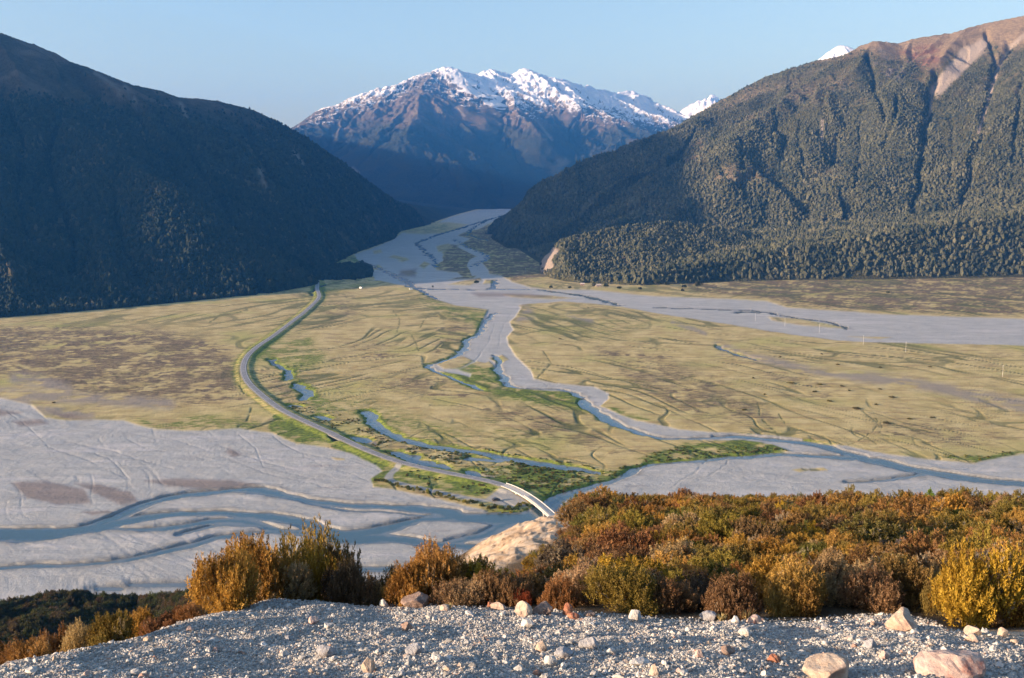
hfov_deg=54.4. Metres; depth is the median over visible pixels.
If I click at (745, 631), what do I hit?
stone
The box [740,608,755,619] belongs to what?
grass tuft
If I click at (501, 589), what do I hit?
heath shrub
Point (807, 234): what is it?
forest
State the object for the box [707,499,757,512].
heath shrub
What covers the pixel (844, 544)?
heath shrub
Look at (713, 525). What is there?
heath shrub
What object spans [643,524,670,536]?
heath shrub
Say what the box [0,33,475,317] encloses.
mountain
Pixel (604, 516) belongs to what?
heath shrub
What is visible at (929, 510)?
heath shrub
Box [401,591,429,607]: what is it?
boulder
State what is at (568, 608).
stone
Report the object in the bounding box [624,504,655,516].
heath shrub
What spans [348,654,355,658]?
stone
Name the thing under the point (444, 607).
stone
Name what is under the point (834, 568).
heath shrub
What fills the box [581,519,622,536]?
heath shrub
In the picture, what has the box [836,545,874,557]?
heath shrub
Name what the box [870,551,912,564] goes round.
heath shrub
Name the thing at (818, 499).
heath shrub
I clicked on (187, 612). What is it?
heath shrub
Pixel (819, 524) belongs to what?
heath shrub
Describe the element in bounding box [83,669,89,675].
stone
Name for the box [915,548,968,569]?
heath shrub
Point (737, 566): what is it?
heath shrub
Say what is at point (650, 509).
heath shrub
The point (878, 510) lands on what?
heath shrub
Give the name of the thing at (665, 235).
forest
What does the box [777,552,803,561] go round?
heath shrub
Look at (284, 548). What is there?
heath shrub
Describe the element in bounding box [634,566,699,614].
heath shrub
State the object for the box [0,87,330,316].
forest
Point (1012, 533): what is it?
heath shrub
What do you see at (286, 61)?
sky
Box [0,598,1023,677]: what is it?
gravel
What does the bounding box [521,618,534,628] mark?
stone
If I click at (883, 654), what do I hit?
stone
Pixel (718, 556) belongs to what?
heath shrub
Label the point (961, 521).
heath shrub
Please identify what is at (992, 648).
stone
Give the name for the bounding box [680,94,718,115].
mountain
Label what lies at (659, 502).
heath shrub
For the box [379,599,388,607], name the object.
stone
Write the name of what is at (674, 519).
heath shrub
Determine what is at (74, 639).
heath shrub
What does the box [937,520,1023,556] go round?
heath shrub
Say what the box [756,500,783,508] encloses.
heath shrub
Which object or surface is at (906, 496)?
heath shrub
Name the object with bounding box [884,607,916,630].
boulder
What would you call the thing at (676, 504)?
heath shrub
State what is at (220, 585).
heath shrub
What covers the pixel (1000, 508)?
heath shrub
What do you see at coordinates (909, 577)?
heath shrub
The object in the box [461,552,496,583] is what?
heath shrub
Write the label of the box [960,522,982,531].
heath shrub
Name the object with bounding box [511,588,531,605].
heath shrub
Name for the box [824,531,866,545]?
heath shrub
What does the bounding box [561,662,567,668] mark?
stone
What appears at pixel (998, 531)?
heath shrub
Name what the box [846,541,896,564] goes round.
heath shrub
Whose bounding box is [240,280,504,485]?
road
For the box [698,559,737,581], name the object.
heath shrub
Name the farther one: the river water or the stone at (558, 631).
the river water
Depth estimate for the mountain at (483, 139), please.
8107.51 m
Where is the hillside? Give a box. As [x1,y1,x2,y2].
[0,514,1023,677]
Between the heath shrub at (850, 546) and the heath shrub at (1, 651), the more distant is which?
the heath shrub at (850, 546)
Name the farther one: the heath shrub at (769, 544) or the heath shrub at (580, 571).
the heath shrub at (769, 544)
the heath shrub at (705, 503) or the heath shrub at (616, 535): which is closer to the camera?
the heath shrub at (616, 535)
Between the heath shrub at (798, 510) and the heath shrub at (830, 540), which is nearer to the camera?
the heath shrub at (830, 540)
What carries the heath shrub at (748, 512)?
on the hillside
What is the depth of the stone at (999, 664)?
8.67 m
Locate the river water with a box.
[0,216,1023,590]
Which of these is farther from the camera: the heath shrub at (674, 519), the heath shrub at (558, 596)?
the heath shrub at (674, 519)
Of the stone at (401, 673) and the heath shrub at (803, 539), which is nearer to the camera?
the stone at (401, 673)
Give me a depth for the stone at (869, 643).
9.37 m
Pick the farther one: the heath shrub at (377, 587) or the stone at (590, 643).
the heath shrub at (377, 587)
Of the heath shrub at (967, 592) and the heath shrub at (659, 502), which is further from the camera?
the heath shrub at (659, 502)
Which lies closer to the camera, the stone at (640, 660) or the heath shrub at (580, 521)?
the stone at (640, 660)
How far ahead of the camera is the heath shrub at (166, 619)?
11.65 m
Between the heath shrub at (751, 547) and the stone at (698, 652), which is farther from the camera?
the heath shrub at (751, 547)
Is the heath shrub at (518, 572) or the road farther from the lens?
the road
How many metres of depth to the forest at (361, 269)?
1856.09 m
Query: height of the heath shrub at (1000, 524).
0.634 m
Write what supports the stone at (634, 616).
on the hillside
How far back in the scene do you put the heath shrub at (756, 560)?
20.39 m
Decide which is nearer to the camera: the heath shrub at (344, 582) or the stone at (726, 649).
the stone at (726, 649)
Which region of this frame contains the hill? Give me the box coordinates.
[539,223,725,282]
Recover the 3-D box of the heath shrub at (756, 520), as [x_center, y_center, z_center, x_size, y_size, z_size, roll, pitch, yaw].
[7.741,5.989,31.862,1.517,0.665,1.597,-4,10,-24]
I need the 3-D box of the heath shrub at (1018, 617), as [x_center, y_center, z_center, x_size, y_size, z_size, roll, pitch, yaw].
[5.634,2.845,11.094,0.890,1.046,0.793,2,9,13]
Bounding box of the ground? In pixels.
[0,209,1023,600]
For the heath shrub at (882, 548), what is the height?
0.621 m
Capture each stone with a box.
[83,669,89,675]
[129,668,140,676]
[143,636,152,641]
[228,669,235,675]
[308,616,318,624]
[316,645,336,657]
[324,623,333,628]
[331,655,337,661]
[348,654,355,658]
[361,656,374,672]
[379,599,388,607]
[395,669,404,676]
[401,622,412,630]
[405,642,422,654]
[440,604,449,610]
[444,665,451,670]
[465,610,473,615]
[490,602,505,609]
[513,664,523,671]
[514,601,532,616]
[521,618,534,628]
[535,640,546,652]
[544,655,557,666]
[554,646,572,658]
[555,629,562,634]
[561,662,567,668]
[562,602,572,614]
[567,612,578,619]
[578,637,597,649]
[584,610,594,616]
[606,647,615,654]
[628,610,641,621]
[629,657,649,664]
[649,664,658,675]
[695,649,703,657]
[699,610,715,620]
[721,645,734,654]
[731,615,739,623]
[738,627,750,636]
[746,614,761,623]
[767,654,780,662]
[863,639,875,647]
[878,650,888,659]
[964,625,981,634]
[965,633,979,642]
[989,645,995,650]
[995,661,1003,667]
[997,627,1007,636]
[1010,639,1018,643]
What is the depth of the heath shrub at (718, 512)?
34.59 m
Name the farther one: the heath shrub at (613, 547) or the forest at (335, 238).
the forest at (335, 238)
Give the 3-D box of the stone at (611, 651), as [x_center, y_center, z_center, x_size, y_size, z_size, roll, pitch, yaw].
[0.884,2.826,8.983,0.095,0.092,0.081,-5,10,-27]
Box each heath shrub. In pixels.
[0,635,51,663]
[0,640,14,664]
[38,620,68,653]
[59,616,96,651]
[84,608,137,645]
[125,604,155,638]
[138,610,175,635]
[171,600,205,621]
[184,535,262,612]
[214,529,302,603]
[253,561,317,602]
[271,513,342,574]
[293,530,347,601]
[308,538,367,581]
[320,552,381,605]
[350,570,385,605]
[371,562,400,603]
[380,553,438,606]
[406,534,468,597]
[428,574,486,605]
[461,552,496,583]
[462,559,517,603]
[469,566,538,606]
[510,564,545,579]
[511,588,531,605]
[512,570,552,602]
[531,564,550,579]
[532,536,584,571]
[534,560,574,580]
[535,572,579,609]
[544,554,609,605]
[554,497,596,525]
[560,490,612,512]
[567,555,615,603]
[569,506,614,526]
[569,534,597,554]
[576,530,604,544]
[577,539,628,562]
[578,561,663,615]
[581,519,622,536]
[582,519,660,554]
[583,502,621,523]
[585,541,641,565]
[586,483,621,500]
[586,491,606,502]
[596,490,625,499]
[608,507,652,531]
[618,492,638,497]
[618,495,654,509]
[619,502,646,517]
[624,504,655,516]
[629,544,658,557]
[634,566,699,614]
[640,549,698,565]
[642,504,668,516]
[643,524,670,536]
[645,536,705,560]
[649,492,682,508]
[661,510,697,527]
[662,526,704,540]
[664,534,691,547]
[666,552,708,567]
[667,558,727,582]
[667,566,703,586]
[671,496,707,507]
[672,566,717,612]
[673,505,728,517]
[676,497,714,511]
[677,545,703,558]
[682,546,744,569]
[683,496,740,522]
[690,543,720,552]
[696,509,752,542]
[697,546,729,564]
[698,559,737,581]
[700,570,763,620]
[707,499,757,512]
[707,541,758,564]
[714,564,743,573]
[719,533,750,545]
[725,559,742,572]
[727,538,762,555]
[728,516,767,524]
[730,515,786,539]
[731,497,764,517]
[741,556,763,564]
[747,533,781,550]
[747,535,798,555]
[750,578,773,607]
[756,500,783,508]
[756,521,785,529]
[761,552,828,616]
[768,555,811,566]
[773,504,807,512]
[774,510,818,526]
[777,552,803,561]
[785,505,808,515]
[785,531,826,544]
[795,489,835,507]
[796,546,886,607]
[797,539,829,554]
[800,496,855,522]
[800,530,826,536]
[805,547,836,562]
[808,539,820,545]
[811,546,866,571]
[816,513,849,527]
[818,516,862,533]
[823,484,864,498]
[824,512,848,520]
[824,528,869,549]
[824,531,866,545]
[832,512,916,545]
[833,539,862,550]
[835,559,905,613]
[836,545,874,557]
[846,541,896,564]
[846,543,873,553]
[851,540,884,547]
[855,487,905,508]
[855,560,884,570]
[857,505,907,529]
[863,509,917,527]
[868,541,917,561]
[869,553,942,613]
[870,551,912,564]
[871,491,940,515]
[874,507,911,516]
[875,507,899,516]
[891,491,931,504]
[894,521,927,530]
[898,509,929,524]
[911,530,944,544]
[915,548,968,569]
[920,558,966,617]
[924,510,947,519]
[925,504,951,515]
[927,537,1023,628]
[930,492,972,513]
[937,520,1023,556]
[942,547,969,560]
[944,511,979,532]
[959,508,982,515]
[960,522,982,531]
[962,490,993,508]
[965,520,1018,543]
[966,510,994,519]
[967,548,989,559]
[973,517,1006,529]
[985,489,1023,521]
[987,492,1023,507]
[987,543,1023,627]
[991,527,1022,539]
[992,526,1023,545]
[1008,510,1023,525]
[1012,550,1023,559]
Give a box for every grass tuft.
[715,614,726,620]
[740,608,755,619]
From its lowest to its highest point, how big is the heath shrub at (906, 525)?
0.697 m
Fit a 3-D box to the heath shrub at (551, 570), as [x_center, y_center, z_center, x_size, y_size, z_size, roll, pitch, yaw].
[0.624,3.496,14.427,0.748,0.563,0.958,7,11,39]
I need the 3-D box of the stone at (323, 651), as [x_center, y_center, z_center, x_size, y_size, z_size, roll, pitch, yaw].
[-1.703,2.864,9.096,0.187,0.146,0.125,2,9,11]
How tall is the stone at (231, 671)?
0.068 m
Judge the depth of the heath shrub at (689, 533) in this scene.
27.85 m
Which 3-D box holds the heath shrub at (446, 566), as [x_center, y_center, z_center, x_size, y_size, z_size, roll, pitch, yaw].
[-0.918,3.200,13.597,0.986,1.067,1.008,-4,10,-25]
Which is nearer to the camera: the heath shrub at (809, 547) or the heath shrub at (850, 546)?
the heath shrub at (850, 546)
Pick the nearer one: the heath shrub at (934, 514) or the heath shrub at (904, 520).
the heath shrub at (904, 520)
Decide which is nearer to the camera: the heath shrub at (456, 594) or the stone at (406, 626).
the stone at (406, 626)
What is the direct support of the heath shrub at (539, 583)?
on the hillside
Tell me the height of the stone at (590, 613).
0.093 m
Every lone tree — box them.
[653,279,661,285]
[695,281,702,287]
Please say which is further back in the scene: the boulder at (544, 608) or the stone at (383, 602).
the stone at (383, 602)
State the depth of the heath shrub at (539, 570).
15.42 m
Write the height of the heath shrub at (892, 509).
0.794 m
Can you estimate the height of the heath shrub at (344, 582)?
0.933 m
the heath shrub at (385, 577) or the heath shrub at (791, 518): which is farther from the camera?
the heath shrub at (791, 518)
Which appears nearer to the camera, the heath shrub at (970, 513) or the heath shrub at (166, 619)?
the heath shrub at (166, 619)
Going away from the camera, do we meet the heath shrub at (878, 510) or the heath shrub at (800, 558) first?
the heath shrub at (800, 558)
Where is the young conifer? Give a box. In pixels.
[925,487,935,495]
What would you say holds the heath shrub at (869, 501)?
on the hillside
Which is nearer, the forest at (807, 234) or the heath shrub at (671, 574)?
the heath shrub at (671, 574)
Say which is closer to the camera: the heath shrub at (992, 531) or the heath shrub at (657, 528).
the heath shrub at (992, 531)
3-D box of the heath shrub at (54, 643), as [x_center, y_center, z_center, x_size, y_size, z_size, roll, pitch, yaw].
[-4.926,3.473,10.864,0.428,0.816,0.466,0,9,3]
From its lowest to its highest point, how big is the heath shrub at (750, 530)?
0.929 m
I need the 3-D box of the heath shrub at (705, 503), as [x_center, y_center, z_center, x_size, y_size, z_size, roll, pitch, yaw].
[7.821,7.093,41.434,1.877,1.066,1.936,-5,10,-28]
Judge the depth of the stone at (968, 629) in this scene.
10.07 m
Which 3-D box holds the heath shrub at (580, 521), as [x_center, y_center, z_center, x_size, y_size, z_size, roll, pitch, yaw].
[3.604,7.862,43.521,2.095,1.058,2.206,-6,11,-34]
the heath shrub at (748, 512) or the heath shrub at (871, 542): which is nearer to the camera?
the heath shrub at (871, 542)
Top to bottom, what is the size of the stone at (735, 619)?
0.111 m
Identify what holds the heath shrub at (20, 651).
on the hillside
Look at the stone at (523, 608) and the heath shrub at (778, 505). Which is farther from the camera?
the heath shrub at (778, 505)
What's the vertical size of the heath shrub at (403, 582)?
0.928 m
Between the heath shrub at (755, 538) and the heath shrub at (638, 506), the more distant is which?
the heath shrub at (638, 506)
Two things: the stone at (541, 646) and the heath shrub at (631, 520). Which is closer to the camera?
the stone at (541, 646)
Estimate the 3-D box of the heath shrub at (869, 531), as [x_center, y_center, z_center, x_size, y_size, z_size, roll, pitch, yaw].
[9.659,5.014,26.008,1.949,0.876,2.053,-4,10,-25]
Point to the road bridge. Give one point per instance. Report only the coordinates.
(541, 507)
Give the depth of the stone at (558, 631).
10.37 m
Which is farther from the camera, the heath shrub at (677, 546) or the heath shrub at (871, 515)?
the heath shrub at (871, 515)
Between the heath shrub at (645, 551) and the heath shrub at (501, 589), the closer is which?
the heath shrub at (501, 589)
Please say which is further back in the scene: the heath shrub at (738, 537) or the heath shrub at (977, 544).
the heath shrub at (738, 537)
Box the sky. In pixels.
[0,0,1023,127]
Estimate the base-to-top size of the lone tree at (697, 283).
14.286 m
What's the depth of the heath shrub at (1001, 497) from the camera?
49.46 m
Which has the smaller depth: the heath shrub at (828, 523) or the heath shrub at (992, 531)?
the heath shrub at (992, 531)
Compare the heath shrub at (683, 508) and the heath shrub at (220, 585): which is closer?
the heath shrub at (220, 585)
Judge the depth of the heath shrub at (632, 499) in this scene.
46.74 m
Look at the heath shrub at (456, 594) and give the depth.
12.83 m
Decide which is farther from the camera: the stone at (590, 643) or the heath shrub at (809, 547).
the heath shrub at (809, 547)
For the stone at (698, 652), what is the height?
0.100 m
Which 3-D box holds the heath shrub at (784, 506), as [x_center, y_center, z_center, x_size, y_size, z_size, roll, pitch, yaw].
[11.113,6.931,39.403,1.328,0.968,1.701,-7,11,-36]
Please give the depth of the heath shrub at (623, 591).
12.13 m
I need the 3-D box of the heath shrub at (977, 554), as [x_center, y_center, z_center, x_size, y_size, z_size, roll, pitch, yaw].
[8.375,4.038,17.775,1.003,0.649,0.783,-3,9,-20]
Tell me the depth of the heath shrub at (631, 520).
33.80 m
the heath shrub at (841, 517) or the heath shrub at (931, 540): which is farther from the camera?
the heath shrub at (841, 517)
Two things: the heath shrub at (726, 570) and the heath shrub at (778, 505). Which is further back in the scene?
the heath shrub at (778, 505)
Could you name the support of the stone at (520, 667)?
on the hillside
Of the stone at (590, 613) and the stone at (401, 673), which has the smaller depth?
the stone at (401, 673)
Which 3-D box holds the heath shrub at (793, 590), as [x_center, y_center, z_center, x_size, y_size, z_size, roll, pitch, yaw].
[3.511,3.054,12.262,0.798,0.916,1.277,4,10,26]
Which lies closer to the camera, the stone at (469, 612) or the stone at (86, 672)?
the stone at (86, 672)
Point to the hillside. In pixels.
(513, 545)
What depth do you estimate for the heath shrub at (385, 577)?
14.45 m
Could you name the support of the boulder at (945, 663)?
on the hillside
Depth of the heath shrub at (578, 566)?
13.91 m
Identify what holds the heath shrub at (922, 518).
on the hillside
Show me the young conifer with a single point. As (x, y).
(929, 491)
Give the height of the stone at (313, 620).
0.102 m
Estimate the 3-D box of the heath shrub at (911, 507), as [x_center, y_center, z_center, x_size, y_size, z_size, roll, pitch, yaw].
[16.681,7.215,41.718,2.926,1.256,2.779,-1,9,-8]
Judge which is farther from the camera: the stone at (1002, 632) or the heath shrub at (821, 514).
the heath shrub at (821, 514)
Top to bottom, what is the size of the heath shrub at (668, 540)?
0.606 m
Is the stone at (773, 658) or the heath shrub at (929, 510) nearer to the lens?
the stone at (773, 658)
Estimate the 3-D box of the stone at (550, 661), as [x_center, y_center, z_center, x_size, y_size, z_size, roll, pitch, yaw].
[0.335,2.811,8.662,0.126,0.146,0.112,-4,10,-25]
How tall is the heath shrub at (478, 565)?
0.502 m
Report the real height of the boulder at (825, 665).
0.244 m
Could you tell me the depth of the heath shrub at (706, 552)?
21.85 m
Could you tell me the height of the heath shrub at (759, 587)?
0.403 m
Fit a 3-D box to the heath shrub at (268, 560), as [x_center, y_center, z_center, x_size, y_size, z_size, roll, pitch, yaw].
[-3.610,3.413,14.104,1.339,1.505,1.326,2,9,15]
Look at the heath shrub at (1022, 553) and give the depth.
17.68 m
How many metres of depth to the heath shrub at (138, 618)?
11.79 m
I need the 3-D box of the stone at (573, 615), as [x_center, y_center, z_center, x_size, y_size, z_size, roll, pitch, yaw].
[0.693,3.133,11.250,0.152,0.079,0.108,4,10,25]
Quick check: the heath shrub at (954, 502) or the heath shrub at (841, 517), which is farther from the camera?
the heath shrub at (954, 502)
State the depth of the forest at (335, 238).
2517.98 m
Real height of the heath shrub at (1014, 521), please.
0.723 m
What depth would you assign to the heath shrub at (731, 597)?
11.66 m
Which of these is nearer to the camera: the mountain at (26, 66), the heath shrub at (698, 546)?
the heath shrub at (698, 546)
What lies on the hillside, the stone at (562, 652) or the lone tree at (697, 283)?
the stone at (562, 652)
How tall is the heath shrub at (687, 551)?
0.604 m
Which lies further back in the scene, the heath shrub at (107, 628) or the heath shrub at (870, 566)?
the heath shrub at (870, 566)
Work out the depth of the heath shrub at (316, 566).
14.31 m
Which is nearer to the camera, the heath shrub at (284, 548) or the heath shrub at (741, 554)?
the heath shrub at (284, 548)
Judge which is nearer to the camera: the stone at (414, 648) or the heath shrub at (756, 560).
the stone at (414, 648)
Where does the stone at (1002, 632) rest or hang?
on the hillside
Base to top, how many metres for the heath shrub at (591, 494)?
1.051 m
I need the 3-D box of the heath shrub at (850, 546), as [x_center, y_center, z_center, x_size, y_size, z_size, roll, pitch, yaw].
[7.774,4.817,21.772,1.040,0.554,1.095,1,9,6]
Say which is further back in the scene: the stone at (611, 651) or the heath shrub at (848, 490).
the heath shrub at (848, 490)
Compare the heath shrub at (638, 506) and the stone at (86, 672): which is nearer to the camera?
the stone at (86, 672)
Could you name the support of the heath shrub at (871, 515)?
on the hillside
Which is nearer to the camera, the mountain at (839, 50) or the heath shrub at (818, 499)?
the heath shrub at (818, 499)
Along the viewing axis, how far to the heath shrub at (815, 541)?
24.82 m
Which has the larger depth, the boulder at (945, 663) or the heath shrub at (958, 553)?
the heath shrub at (958, 553)
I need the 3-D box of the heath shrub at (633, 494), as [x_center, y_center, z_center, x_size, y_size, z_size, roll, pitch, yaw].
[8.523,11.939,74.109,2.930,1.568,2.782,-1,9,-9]
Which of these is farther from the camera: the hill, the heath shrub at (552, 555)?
the hill
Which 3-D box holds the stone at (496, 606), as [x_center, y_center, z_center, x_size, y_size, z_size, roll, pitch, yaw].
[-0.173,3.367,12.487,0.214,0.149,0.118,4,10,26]
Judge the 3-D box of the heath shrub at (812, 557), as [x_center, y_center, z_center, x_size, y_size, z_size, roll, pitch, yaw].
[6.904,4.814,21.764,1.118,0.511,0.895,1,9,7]
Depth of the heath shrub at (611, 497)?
66.06 m
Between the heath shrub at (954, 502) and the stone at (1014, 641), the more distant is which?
the heath shrub at (954, 502)
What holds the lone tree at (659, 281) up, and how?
on the ground
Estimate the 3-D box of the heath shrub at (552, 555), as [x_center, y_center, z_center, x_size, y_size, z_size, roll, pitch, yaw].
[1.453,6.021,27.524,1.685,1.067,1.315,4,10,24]
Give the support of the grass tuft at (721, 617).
on the hillside
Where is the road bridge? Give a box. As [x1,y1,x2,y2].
[501,483,555,516]
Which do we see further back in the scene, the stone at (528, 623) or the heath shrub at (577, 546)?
the heath shrub at (577, 546)
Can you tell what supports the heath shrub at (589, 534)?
on the hillside
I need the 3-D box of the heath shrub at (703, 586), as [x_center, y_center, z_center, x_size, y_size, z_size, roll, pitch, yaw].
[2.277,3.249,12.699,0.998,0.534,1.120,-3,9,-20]
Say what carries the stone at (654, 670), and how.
on the hillside
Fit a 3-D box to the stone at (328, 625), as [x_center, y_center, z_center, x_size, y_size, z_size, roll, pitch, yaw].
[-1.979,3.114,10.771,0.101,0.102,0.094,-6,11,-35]
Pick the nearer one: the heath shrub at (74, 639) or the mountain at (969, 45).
the heath shrub at (74, 639)
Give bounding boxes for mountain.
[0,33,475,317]
[290,67,689,208]
[485,16,1023,284]
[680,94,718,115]
[818,45,853,59]
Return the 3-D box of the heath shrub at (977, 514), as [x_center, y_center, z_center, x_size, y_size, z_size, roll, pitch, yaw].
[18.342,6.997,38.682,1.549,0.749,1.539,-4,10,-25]
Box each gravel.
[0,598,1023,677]
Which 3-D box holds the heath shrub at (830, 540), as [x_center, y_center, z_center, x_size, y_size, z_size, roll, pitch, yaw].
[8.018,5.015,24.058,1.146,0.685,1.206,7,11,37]
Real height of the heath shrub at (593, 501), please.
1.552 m
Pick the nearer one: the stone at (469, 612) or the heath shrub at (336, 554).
the stone at (469, 612)
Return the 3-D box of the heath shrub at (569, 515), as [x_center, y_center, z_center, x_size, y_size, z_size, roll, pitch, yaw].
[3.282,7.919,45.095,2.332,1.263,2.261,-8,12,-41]
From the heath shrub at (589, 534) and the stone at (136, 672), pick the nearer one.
the stone at (136, 672)
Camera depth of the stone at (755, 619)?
11.10 m
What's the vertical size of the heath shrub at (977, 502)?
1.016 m
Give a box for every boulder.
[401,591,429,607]
[532,601,552,614]
[802,653,849,677]
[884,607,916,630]
[913,649,985,677]
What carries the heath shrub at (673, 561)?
on the hillside
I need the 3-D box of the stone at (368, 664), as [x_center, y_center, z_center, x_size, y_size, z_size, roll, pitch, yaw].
[-1.231,2.798,8.483,0.117,0.200,0.094,3,9,21]
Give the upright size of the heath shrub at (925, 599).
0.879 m
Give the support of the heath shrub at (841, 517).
on the hillside
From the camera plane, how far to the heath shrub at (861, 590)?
12.15 m
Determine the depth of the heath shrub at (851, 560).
13.92 m
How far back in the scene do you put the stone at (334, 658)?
8.90 m
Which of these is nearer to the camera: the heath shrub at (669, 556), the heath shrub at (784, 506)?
the heath shrub at (669, 556)
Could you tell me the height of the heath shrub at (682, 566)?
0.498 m
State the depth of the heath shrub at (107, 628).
10.30 m
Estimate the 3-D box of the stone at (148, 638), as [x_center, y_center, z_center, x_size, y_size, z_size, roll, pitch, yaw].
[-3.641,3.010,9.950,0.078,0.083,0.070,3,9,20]
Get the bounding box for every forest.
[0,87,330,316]
[56,72,424,263]
[314,260,373,280]
[485,41,1023,283]
[540,219,764,282]
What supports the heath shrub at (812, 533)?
on the hillside
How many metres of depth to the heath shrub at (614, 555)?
25.22 m
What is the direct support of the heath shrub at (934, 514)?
on the hillside
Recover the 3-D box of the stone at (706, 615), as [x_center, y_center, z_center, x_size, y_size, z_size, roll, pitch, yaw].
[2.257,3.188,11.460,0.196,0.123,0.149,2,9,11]
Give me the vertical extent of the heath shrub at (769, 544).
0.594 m
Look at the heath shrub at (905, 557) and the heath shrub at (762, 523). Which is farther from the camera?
the heath shrub at (762, 523)
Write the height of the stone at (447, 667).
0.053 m
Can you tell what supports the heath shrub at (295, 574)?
on the hillside
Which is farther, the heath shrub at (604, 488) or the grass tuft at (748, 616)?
the heath shrub at (604, 488)
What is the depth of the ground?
808.92 m

